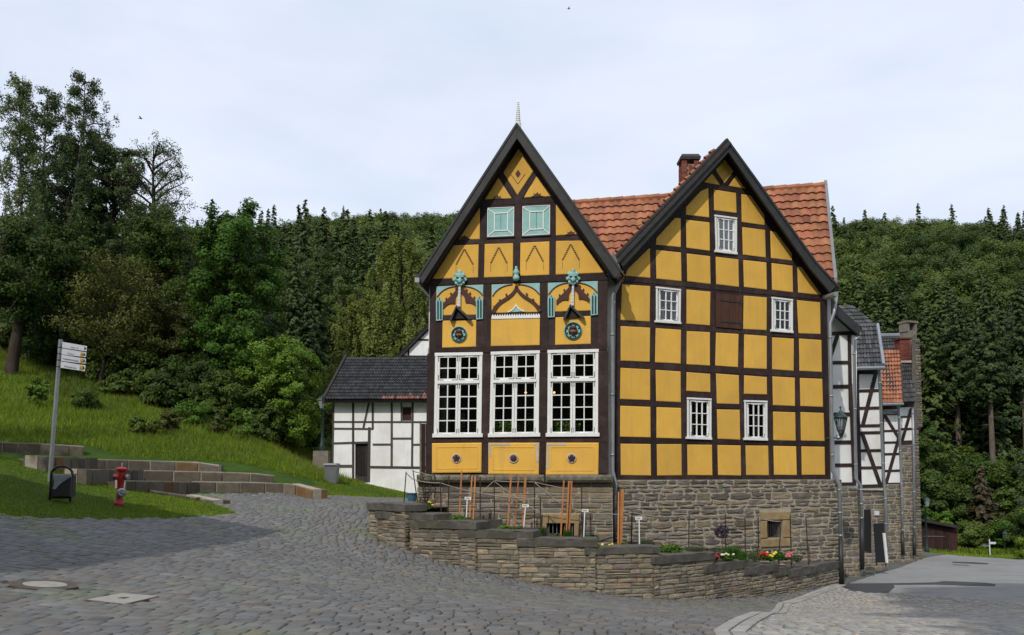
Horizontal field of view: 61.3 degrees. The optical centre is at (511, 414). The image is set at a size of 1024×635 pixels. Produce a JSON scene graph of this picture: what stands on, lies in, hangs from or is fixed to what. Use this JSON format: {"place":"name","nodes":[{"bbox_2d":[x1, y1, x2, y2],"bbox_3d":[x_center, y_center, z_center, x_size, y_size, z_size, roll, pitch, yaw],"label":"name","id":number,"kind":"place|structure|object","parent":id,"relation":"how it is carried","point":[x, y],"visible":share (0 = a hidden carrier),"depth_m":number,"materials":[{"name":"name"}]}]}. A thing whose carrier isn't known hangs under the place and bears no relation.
{"place":"outdoors","nodes":[
{"label":"outdoors","id":0,"kind":"place"},
{"bbox_2d":[0,328,1020,592],"bbox_3d":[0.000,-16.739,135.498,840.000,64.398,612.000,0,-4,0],"label":"ground","id":1,"kind":"structure","parent":0,"point":[230,466],"depth_m":30.61,"materials":[{"name":"green plant"}]},
{"bbox_2d":[0,318,46,346],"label":"undergrowth bush","id":2,"kind":"object","parent":1,"relation":"on","point":[5,331],"visible":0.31,"depth_m":48.33,"materials":[{"name":"green plant"}]},
{"bbox_2d":[0,71,52,357],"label":"birch tree","id":3,"kind":"object","parent":1,"relation":"on","point":[21,150],"visible":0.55,"depth_m":47.72,"materials":[{"name":"green plant"}]},
{"bbox_2d":[24,376,49,406],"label":"meadow shrub","id":4,"kind":"object","parent":1,"relation":"on","point":[39,388],"visible":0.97,"depth_m":37.08,"materials":[{"name":"green plant"}]},
{"bbox_2d":[0,86,77,315],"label":"birch tree","id":5,"kind":"object","parent":1,"relation":"on","point":[48,119],"visible":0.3,"depth_m":51.84,"materials":[{"name":"green plant"}]},
{"bbox_2d":[0,442,83,455],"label":"stone terrace","id":6,"kind":"structure","parent":1,"relation":"on","point":[59,449],"depth_m":30.02,"materials":[{"name":"grey stone"}]},
{"bbox_2d":[0,209,109,374],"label":"leaning tree","id":7,"kind":"object","parent":1,"relation":"on","point":[29,295],"visible":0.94,"depth_m":43.24,"materials":[{"name":"green plant"}]},
{"bbox_2d":[21,323,97,368],"bbox_3d":[-24.695,-3.480,47.392,4.347,3.012,3.753,0,-4,0],"label":"undergrowth bush","id":8,"kind":"object","parent":1,"relation":"on","point":[46,350],"visible":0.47,"depth_m":46.46,"materials":[{"name":"green plant"}]},
{"bbox_2d":[48,465,77,501],"bbox_3d":[-10.300,1.569,19.779,0.534,0.839,0.353,0,-4,-6],"label":"litter bin","id":9,"kind":"object","parent":1,"relation":"on","point":[62,486],"visible":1,"depth_m":19.64,"materials":[{"name":"black metal"}]},
{"bbox_2d":[47,339,86,482],"bbox_3d":[-11.283,0.025,21.872,0.827,3.893,0.175,1,-4,-9],"label":"direction sign","id":10,"kind":"object","parent":1,"relation":"on","point":[62,353],"visible":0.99,"depth_m":21.91,"materials":[{"name":"metal"}]},
{"bbox_2d":[27,129,124,330],"bbox_3d":[-27.063,-10.703,53.939,6.172,14.836,6.265,0,-4,0],"label":"broadleaf tree","id":11,"kind":"object","parent":1,"relation":"on","point":[108,215],"visible":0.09,"depth_m":53.47,"materials":[{"name":"green plant"}]},
{"bbox_2d":[35,67,119,337],"bbox_3d":[-25.479,-11.449,49.790,3.909,17.776,3.873,-2,-4,27],"label":"birch tree","id":12,"kind":"object","parent":1,"relation":"on","point":[75,141],"visible":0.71,"depth_m":50.06,"materials":[{"name":"green plant"}]},
{"bbox_2d":[69,388,104,408],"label":"meadow shrub","id":13,"kind":"object","parent":1,"relation":"on","point":[81,400],"visible":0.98,"depth_m":37.88,"materials":[{"name":"green plant"}]},
{"bbox_2d":[38,248,171,385],"bbox_3d":[-20.190,-4.681,44.332,5.715,7.276,6.940,0,-4,0],"label":"olive tree","id":14,"kind":"object","parent":1,"relation":"on","point":[88,289],"visible":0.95,"depth_m":43.56,"materials":[{"name":"green plant"}]},
{"bbox_2d":[61,142,151,333],"bbox_3d":[-24.167,-9.500,51.901,5.938,14.268,5.842,1,-4,-14],"label":"broadleaf tree","id":15,"kind":"object","parent":1,"relation":"on","point":[114,196],"visible":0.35,"depth_m":51.29,"materials":[{"name":"green plant"}]},
{"bbox_2d":[73,326,141,381],"bbox_3d":[-21.166,-3.129,45.741,3.957,3.304,4.168,0,-4,0],"label":"undergrowth bush","id":16,"kind":"object","parent":1,"relation":"on","point":[93,363],"visible":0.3,"depth_m":44.52,"materials":[{"name":"green plant"}]},
{"bbox_2d":[0,456,235,519],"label":"lawn grass","id":17,"kind":"structure","parent":1,"relation":"on","point":[175,509],"depth_m":21.09,"materials":[{"name":"green plant"}]},
{"bbox_2d":[113,463,129,506],"bbox_3d":[-9.418,1.700,20.801,0.417,1.107,0.323,0,-4,0],"label":"fire hydrant","id":18,"kind":"object","parent":1,"relation":"on","point":[121,476],"visible":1,"depth_m":20.76,"materials":[{"name":"red metal"}]},
{"bbox_2d":[96,368,147,394],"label":"undergrowth bush","id":19,"kind":"object","parent":1,"relation":"on","point":[125,382],"visible":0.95,"depth_m":42.64,"materials":[{"name":"green plant"}]},
{"bbox_2d":[23,455,222,471],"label":"stone terrace","id":20,"kind":"structure","parent":1,"relation":"on","point":[38,462],"depth_m":29.54,"materials":[{"name":"grey stone"}]},
{"bbox_2d":[99,342,178,384],"bbox_3d":[-18.774,-2.123,44.806,4.298,3.391,3.773,0,-4,0],"label":"undergrowth bush","id":21,"kind":"object","parent":1,"relation":"on","point":[140,363],"visible":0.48,"depth_m":43.81,"materials":[{"name":"green plant"}]},
{"bbox_2d":[127,416,160,431],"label":"meadow shrub","id":22,"kind":"object","parent":1,"relation":"on","point":[140,426],"visible":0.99,"depth_m":34.84,"materials":[{"name":"green plant"}]},
{"bbox_2d":[94,131,206,309],"bbox_3d":[-20.681,-9.093,50.470,6.290,15.554,5.549,4,-6,-43],"label":"alder tree","id":23,"kind":"object","parent":1,"relation":"on","point":[146,153],"visible":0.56,"depth_m":50.66,"materials":[{"name":"green plant"}]},
{"bbox_2d":[76,201,231,360],"bbox_3d":[-19.391,-6.555,49.197,7.989,10.817,8.086,0,-4,0],"label":"dark tree","id":24,"kind":"object","parent":1,"relation":"on","point":[182,252],"visible":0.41,"depth_m":48.23,"materials":[{"name":"green plant"}]},
{"bbox_2d":[137,378,187,407],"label":"undergrowth bush","id":25,"kind":"object","parent":1,"relation":"on","point":[146,396],"visible":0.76,"depth_m":41.50,"materials":[{"name":"green plant"}]},
{"bbox_2d":[64,469,273,484],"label":"stone terrace","id":26,"kind":"structure","parent":1,"relation":"on","point":[87,476],"depth_m":29.48,"materials":[{"name":"grey stone"}]},
{"bbox_2d":[132,293,205,375],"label":"olive tree","id":27,"kind":"object","parent":1,"relation":"on","point":[171,345],"visible":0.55,"depth_m":44.86,"materials":[{"name":"green plant"}]},
{"bbox_2d":[157,408,183,429],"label":"meadow shrub","id":28,"kind":"object","parent":1,"relation":"on","point":[166,415],"visible":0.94,"depth_m":35.97,"materials":[{"name":"green plant"}]},
{"bbox_2d":[0,345,364,483],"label":"meadow turf","id":29,"kind":"structure","parent":1,"relation":"on","point":[228,461],"depth_m":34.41,"materials":[{"name":"green plant"}]},
{"bbox_2d":[34,355,331,462],"bbox_3d":[-23.597,-1.095,49.461,30.627,8.393,15.420,-3,-5,35],"label":"nettle patch","id":30,"kind":"object","parent":1,"relation":"on","point":[69,382],"visible":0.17,"depth_m":43.10,"materials":[{"name":"green plant"}]},
{"bbox_2d":[134,351,238,404],"bbox_3d":[-16.546,-1.814,43.171,4.898,3.235,4.810,0,-4,0],"label":"undergrowth bush","id":31,"kind":"object","parent":1,"relation":"on","point":[194,371],"visible":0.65,"depth_m":42.64,"materials":[{"name":"green plant"}]},
{"bbox_2d":[170,398,213,424],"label":"meadow shrub","id":32,"kind":"object","parent":1,"relation":"on","point":[196,415],"visible":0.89,"depth_m":38.50,"materials":[{"name":"green plant"}]},
{"bbox_2d":[185,395,229,420],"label":"undergrowth bush","id":33,"kind":"object","parent":1,"relation":"on","point":[220,408],"visible":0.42,"depth_m":41.38,"materials":[{"name":"green plant"}]},
{"bbox_2d":[106,480,326,498],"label":"stone terrace","id":34,"kind":"structure","parent":1,"relation":"on","point":[190,487],"depth_m":28.92,"materials":[{"name":"grey stone"}]},
{"bbox_2d":[185,369,259,420],"bbox_3d":[-14.374,-0.868,43.069,3.456,2.753,4.319,0,-4,0],"label":"undergrowth bush","id":35,"kind":"object","parent":1,"relation":"on","point":[223,385],"visible":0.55,"depth_m":42.10,"materials":[{"name":"green plant"}]},
{"bbox_2d":[157,197,295,388],"bbox_3d":[-15.091,-5.540,46.425,6.128,12.282,6.988,0,-4,0],"label":"maple tree","id":36,"kind":"object","parent":1,"relation":"on","point":[222,244],"visible":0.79,"depth_m":45.53,"materials":[{"name":"green plant"}]},
{"bbox_2d":[222,407,254,439],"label":"meadow shrub","id":37,"kind":"object","parent":1,"relation":"on","point":[235,416],"visible":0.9,"depth_m":37.89,"materials":[{"name":"green plant"}]},
{"bbox_2d":[230,384,287,434],"bbox_3d":[-12.816,-0.177,43.110,2.987,2.793,3.136,-3,-5,37],"label":"undergrowth bush","id":38,"kind":"object","parent":1,"relation":"on","point":[257,402],"visible":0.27,"depth_m":42.54,"materials":[{"name":"green plant"}]},
{"bbox_2d":[243,402,287,441],"bbox_3d":[-11.999,0.407,41.599,2.093,2.058,2.306,0,-4,0],"label":"undergrowth bush","id":39,"kind":"object","parent":1,"relation":"on","point":[266,429],"visible":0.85,"depth_m":41.19,"materials":[{"name":"green plant"}]},
{"bbox_2d":[229,334,332,449],"bbox_3d":[-11.579,-1.042,43.933,4.541,6.017,5.972,-3,-5,37],"label":"hazel bush","id":40,"kind":"object","parent":1,"relation":"on","point":[287,367],"visible":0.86,"depth_m":43.34,"materials":[{"name":"green plant"}]},
{"bbox_2d":[254,253,322,388],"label":"hill tree","id":41,"kind":"object","parent":1,"relation":"on","point":[288,264],"visible":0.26,"depth_m":78.42,"materials":[{"name":"green plant"}]},
{"bbox_2d":[275,261,311,408],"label":"spruce tree","id":42,"kind":"object","parent":1,"relation":"on","point":[295,298],"visible":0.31,"depth_m":66.56,"materials":[{"name":"green plant"}]},
{"bbox_2d":[289,291,326,417],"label":"spruce tree","id":43,"kind":"object","parent":1,"relation":"on","point":[307,337],"visible":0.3,"depth_m":60.33,"materials":[{"name":"green plant"}]},
{"bbox_2d":[282,248,349,347],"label":"hill tree","id":44,"kind":"object","parent":1,"relation":"on","point":[323,265],"visible":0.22,"depth_m":84.59,"materials":[{"name":"green plant"}]},
{"bbox_2d":[311,271,332,420],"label":"spruce tree","id":45,"kind":"object","parent":1,"relation":"on","point":[320,337],"visible":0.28,"depth_m":70.49,"materials":[{"name":"green plant"}]},
{"bbox_2d":[315,277,368,418],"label":"hill tree","id":46,"kind":"object","parent":1,"relation":"on","point":[344,292],"visible":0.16,"depth_m":73.84,"materials":[{"name":"green plant"}]},
{"bbox_2d":[321,287,382,445],"bbox_3d":[-9.853,-2.671,54.530,4.141,11.010,4.320,0,-4,0],"label":"pale birch","id":47,"kind":"object","parent":1,"relation":"on","point":[351,335],"visible":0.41,"depth_m":54.11,"materials":[{"name":"green plant"}]},
{"bbox_2d":[304,465,417,500],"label":"lawn grass","id":48,"kind":"structure","parent":1,"relation":"on","point":[399,494],"depth_m":35.15,"materials":[{"name":"green plant"}]},
{"bbox_2d":[322,355,426,494],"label":"timber house","id":49,"kind":"structure","parent":1,"relation":"on","point":[379,410],"depth_m":40.07,"materials":[{"name":"white paint"}]},
{"bbox_2d":[355,443,367,482],"bbox_3d":[-6.983,2.205,40.072,0.614,1.879,0.080,0,-4,1],"label":"door","id":50,"kind":"structure","parent":49,"relation":"in","point":[361,449],"depth_m":40.08,"materials":[{"name":"brown wood"}]},
{"bbox_2d":[354,231,430,357],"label":"weeping birch","id":51,"kind":"object","parent":1,"relation":"on","point":[399,324],"visible":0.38,"depth_m":52.86,"materials":[{"name":"green plant"}]},
{"bbox_2d":[396,323,428,357],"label":"timber house","id":52,"kind":"structure","parent":1,"relation":"on","point":[417,345],"depth_m":47.38,"materials":[{"name":"white paint"}]},
{"bbox_2d":[0,492,829,634],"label":"plaza cobbles","id":53,"kind":"object","parent":1,"relation":"on","point":[268,563],"visible":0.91,"depth_m":13.25,"materials":[{"name":"stone"}]},
{"bbox_2d":[8,579,78,589],"bbox_3d":[-5.936,2.182,10.979,0.816,0.137,0.815,0,-4,0],"label":"manhole cover","id":54,"kind":"object","parent":53,"relation":"on","point":[34,584],"visible":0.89,"depth_m":10.93,"materials":[{"name":"metal"}]},
{"bbox_2d":[85,593,158,604],"bbox_3d":[-4.685,2.243,10.365,0.548,0.136,0.813,0,-4,5],"label":"access cover","id":55,"kind":"object","parent":53,"relation":"on","point":[122,598],"visible":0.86,"depth_m":10.32,"materials":[{"name":"metal"}]},
{"bbox_2d":[366,502,839,599],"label":"planter wall","id":56,"kind":"structure","parent":53,"relation":"on","point":[583,564],"depth_m":21.14,"materials":[{"name":"stone"}]},
{"bbox_2d":[403,470,808,565],"bbox_3d":[3.141,2.974,23.632,12.066,2.937,2.212,1,-4,-11],"label":"rope fence","id":57,"kind":"object","parent":56,"relation":"on","point":[632,512],"visible":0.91,"depth_m":23.33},
{"bbox_2d":[415,101,624,543],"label":"timber house","id":58,"kind":"structure","parent":1,"relation":"on","point":[511,278],"depth_m":24.40,"materials":[{"name":"yellow paint"}]},
{"bbox_2d":[432,352,482,437],"bbox_3d":[-1.527,-0.563,24.501,1.432,2.413,0.209,0,-4,5],"label":"window","id":59,"kind":"structure","parent":58,"relation":"in","point":[459,381],"depth_m":24.45,"materials":[{"name":"white paint"}]},
{"bbox_2d":[488,350,539,436],"bbox_3d":[0.064,-0.590,24.363,1.471,2.444,0.209,0,-4,5],"label":"window","id":60,"kind":"structure","parent":58,"relation":"in","point":[514,380],"depth_m":24.32,"materials":[{"name":"white paint"}]},
{"bbox_2d":[546,349,599,436],"bbox_3d":[1.693,-0.611,24.222,1.495,2.454,0.209,0,-4,5],"label":"window","id":61,"kind":"structure","parent":58,"relation":"in","point":[572,379],"depth_m":24.17,"materials":[{"name":"white paint"}]},
{"bbox_2d":[573,138,843,584],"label":"timber house","id":62,"kind":"structure","parent":1,"relation":"on","point":[720,372],"depth_m":26.15,"materials":[{"name":"yellow paint"}]},
{"bbox_2d":[654,286,680,323],"bbox_3d":[4.564,-3.212,25.453,0.918,1.067,0.211,2,-4,-22],"label":"window","id":63,"kind":"structure","parent":62,"relation":"in","point":[658,289],"depth_m":25.41,"materials":[{"name":"white paint"}]},
{"bbox_2d":[686,397,711,439],"bbox_3d":[5.501,0.117,25.600,0.921,1.239,0.211,2,-4,-22],"label":"window","id":64,"kind":"structure","parent":62,"relation":"in","point":[704,400],"depth_m":25.57,"materials":[{"name":"white paint"}]},
{"bbox_2d":[714,215,737,254],"bbox_3d":[6.500,-5.485,26.396,0.850,1.166,0.211,2,-4,-22],"label":"window","id":65,"kind":"structure","parent":62,"relation":"in","point":[717,217],"depth_m":26.35,"materials":[{"name":"white paint"}]},
{"bbox_2d":[743,400,767,440],"bbox_3d":[7.393,0.172,26.362,0.924,1.229,0.211,2,-4,-22],"label":"window","id":66,"kind":"structure","parent":62,"relation":"in","point":[746,402],"depth_m":26.33,"materials":[{"name":"white paint"}]},
{"bbox_2d":[770,297,793,332],"bbox_3d":[8.391,-3.107,26.996,0.896,1.096,0.211,2,-4,-22],"label":"window","id":67,"kind":"structure","parent":62,"relation":"in","point":[774,299],"depth_m":26.96,"materials":[{"name":"white paint"}]},
{"bbox_2d":[831,299,864,576],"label":"timber house","id":68,"kind":"structure","parent":1,"relation":"on","point":[846,328],"depth_m":31.05,"materials":[{"name":"white paint"}]},
{"bbox_2d":[839,305,887,570],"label":"timber house","id":69,"kind":"structure","parent":1,"relation":"on","point":[870,440],"depth_m":35.49,"materials":[{"name":"white paint"}]},
{"bbox_2d":[730,587,1023,634],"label":"road cobbles","id":70,"kind":"object","parent":1,"relation":"on","point":[840,611],"visible":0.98,"depth_m":15.83,"materials":[{"name":"stone"}]},
{"bbox_2d":[881,350,904,562],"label":"timber house","id":71,"kind":"structure","parent":1,"relation":"on","point":[892,393],"depth_m":42.32,"materials":[{"name":"white paint"}]},
{"bbox_2d":[881,320,922,561],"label":"stone house","id":72,"kind":"structure","parent":1,"relation":"on","point":[905,341],"depth_m":45.19,"materials":[{"name":"grey stone"}]},
{"bbox_2d":[917,305,943,410],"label":"spruce tree","id":73,"kind":"object","parent":1,"relation":"on","point":[922,324],"visible":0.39,"depth_m":94.33,"materials":[{"name":"green plant"}]},
{"bbox_2d":[917,415,944,491],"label":"edge bush","id":74,"kind":"object","parent":1,"relation":"on","point":[930,432],"visible":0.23,"depth_m":83.16,"materials":[{"name":"green plant"}]},
{"bbox_2d":[921,518,958,550],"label":"garden shed","id":75,"kind":"structure","parent":1,"relation":"on","point":[941,536],"depth_m":62.48,"materials":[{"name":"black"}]},
{"bbox_2d":[919,478,963,531],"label":"edge bush","id":76,"kind":"object","parent":1,"relation":"on","point":[944,497],"visible":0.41,"depth_m":72.98,"materials":[{"name":"green plant"}]},
{"bbox_2d":[917,438,970,517],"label":"edge bush","id":77,"kind":"object","parent":1,"relation":"on","point":[929,455],"visible":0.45,"depth_m":77.11,"materials":[{"name":"green plant"}]},
{"bbox_2d":[922,458,980,492],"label":"edge bush","id":78,"kind":"object","parent":1,"relation":"on","point":[960,469],"visible":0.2,"depth_m":78.89,"materials":[{"name":"green plant"}]},
{"bbox_2d":[934,289,985,447],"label":"spruce tree","id":79,"kind":"object","parent":1,"relation":"on","point":[956,367],"visible":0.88,"depth_m":92.10,"materials":[{"name":"green plant"}]},
{"bbox_2d":[947,488,991,534],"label":"edge bush","id":80,"kind":"object","parent":1,"relation":"on","point":[962,503],"visible":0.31,"depth_m":73.99,"materials":[{"name":"green plant"}]},
{"bbox_2d":[922,545,1023,558],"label":"verge grass","id":81,"kind":"structure","parent":1,"relation":"on","point":[987,555],"depth_m":61.91,"materials":[{"name":"green plant"}]},
{"bbox_2d":[961,314,986,430],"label":"spruce tree","id":82,"kind":"object","parent":1,"relation":"on","point":[969,327],"visible":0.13,"depth_m":98.55,"materials":[{"name":"green plant"}]},
{"bbox_2d":[955,519,996,548],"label":"lane shrub","id":83,"kind":"object","parent":1,"relation":"on","point":[970,536],"visible":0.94,"depth_m":66.84,"materials":[{"name":"green plant"}]},
{"bbox_2d":[961,452,1002,492],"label":"edge bush","id":84,"kind":"object","parent":1,"relation":"on","point":[974,462],"visible":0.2,"depth_m":80.97,"materials":[{"name":"green plant"}]},
{"bbox_2d":[961,465,1004,526],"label":"young spruce","id":85,"kind":"object","parent":1,"relation":"on","point":[982,510],"visible":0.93,"depth_m":70.37,"materials":[{"name":"plant"}]},
{"bbox_2d":[961,275,1018,463],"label":"spruce tree","id":86,"kind":"object","parent":1,"relation":"on","point":[989,349],"visible":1,"depth_m":86.11,"materials":[{"name":"green plant"}]},
{"bbox_2d":[977,296,1015,459],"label":"spruce tree","id":87,"kind":"object","parent":1,"relation":"on","point":[1000,317],"visible":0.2,"depth_m":96.59,"materials":[{"name":"green plant"}]},
{"bbox_2d":[983,518,1022,547],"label":"lane shrub","id":88,"kind":"object","parent":1,"relation":"on","point":[1003,525],"visible":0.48,"depth_m":66.65,"materials":[{"name":"green plant"}]},
{"bbox_2d":[988,453,1023,508],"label":"edge bush","id":89,"kind":"object","parent":1,"relation":"on","point":[1001,479],"visible":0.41,"depth_m":77.97,"materials":[{"name":"green plant"}]},
{"bbox_2d":[991,486,1023,529],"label":"edge bush","id":90,"kind":"object","parent":1,"relation":"on","point":[1008,497],"visible":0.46,"depth_m":73.25,"materials":[{"name":"green plant"}]},
{"bbox_2d":[1000,281,1023,447],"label":"spruce tree","id":91,"kind":"object","parent":1,"relation":"on","point":[1018,343],"visible":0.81,"depth_m":90.56,"materials":[{"name":"green plant"}]},
{"bbox_2d":[1011,370,1023,507],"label":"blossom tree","id":92,"kind":"object","parent":1,"relation":"on","point":[1020,467],"visible":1,"depth_m":58.43,"materials":[{"name":"green plant"}]},
{"bbox_2d":[0,0,1023,234],"label":"sky","id":93,"kind":"structure","parent":0,"point":[398,106],"materials":[{"name":"white"}]},
{"bbox_2d":[844,551,943,584],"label":"pavement","id":94,"kind":"structure","parent":0,"point":[868,573],"depth_m":34.72,"materials":[{"name":"grey stone"}]},
{"bbox_2d":[864,501,873,567],"bbox_3d":[12.855,4.308,31.165,0.353,2.406,0.067,1,-4,-12],"label":"banner stand","id":95,"kind":"object","parent":94,"relation":"on","point":[868,530],"visible":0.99,"depth_m":31.18,"materials":[{"name":"black"}]},
{"bbox_2d":[873,523,887,566],"bbox_3d":[13.989,4.933,32.758,0.706,1.655,0.080,2,-5,-30],"label":"chalkboard","id":96,"kind":"object","parent":94,"relation":"on","point":[881,554],"visible":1,"depth_m":32.77,"materials":[{"name":"black"}]},
{"bbox_2d":[844,555,1023,602],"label":"asphalt road","id":97,"kind":"structure","parent":0,"point":[1005,576],"depth_m":30.93,"materials":[{"name":"grey asphalt"}]},
{"bbox_2d":[845,581,995,592],"bbox_3d":[12.461,5.240,26.328,5.991,0.299,3.285,2,-4,-24],"label":"asphalt patch","id":98,"kind":"object","parent":97,"relation":"on","point":[877,587],"visible":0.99,"depth_m":26.60,"materials":[{"name":"grey asphalt"}]},
{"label":"road setts bed","id":99,"kind":"structure","parent":0,"visible":0},
{"bbox_2d":[714,584,845,634],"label":"kerb stones","id":100,"kind":"object","parent":99,"relation":"on","point":[743,624],"visible":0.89,"depth_m":10.51,"materials":[{"name":"grey stone"}]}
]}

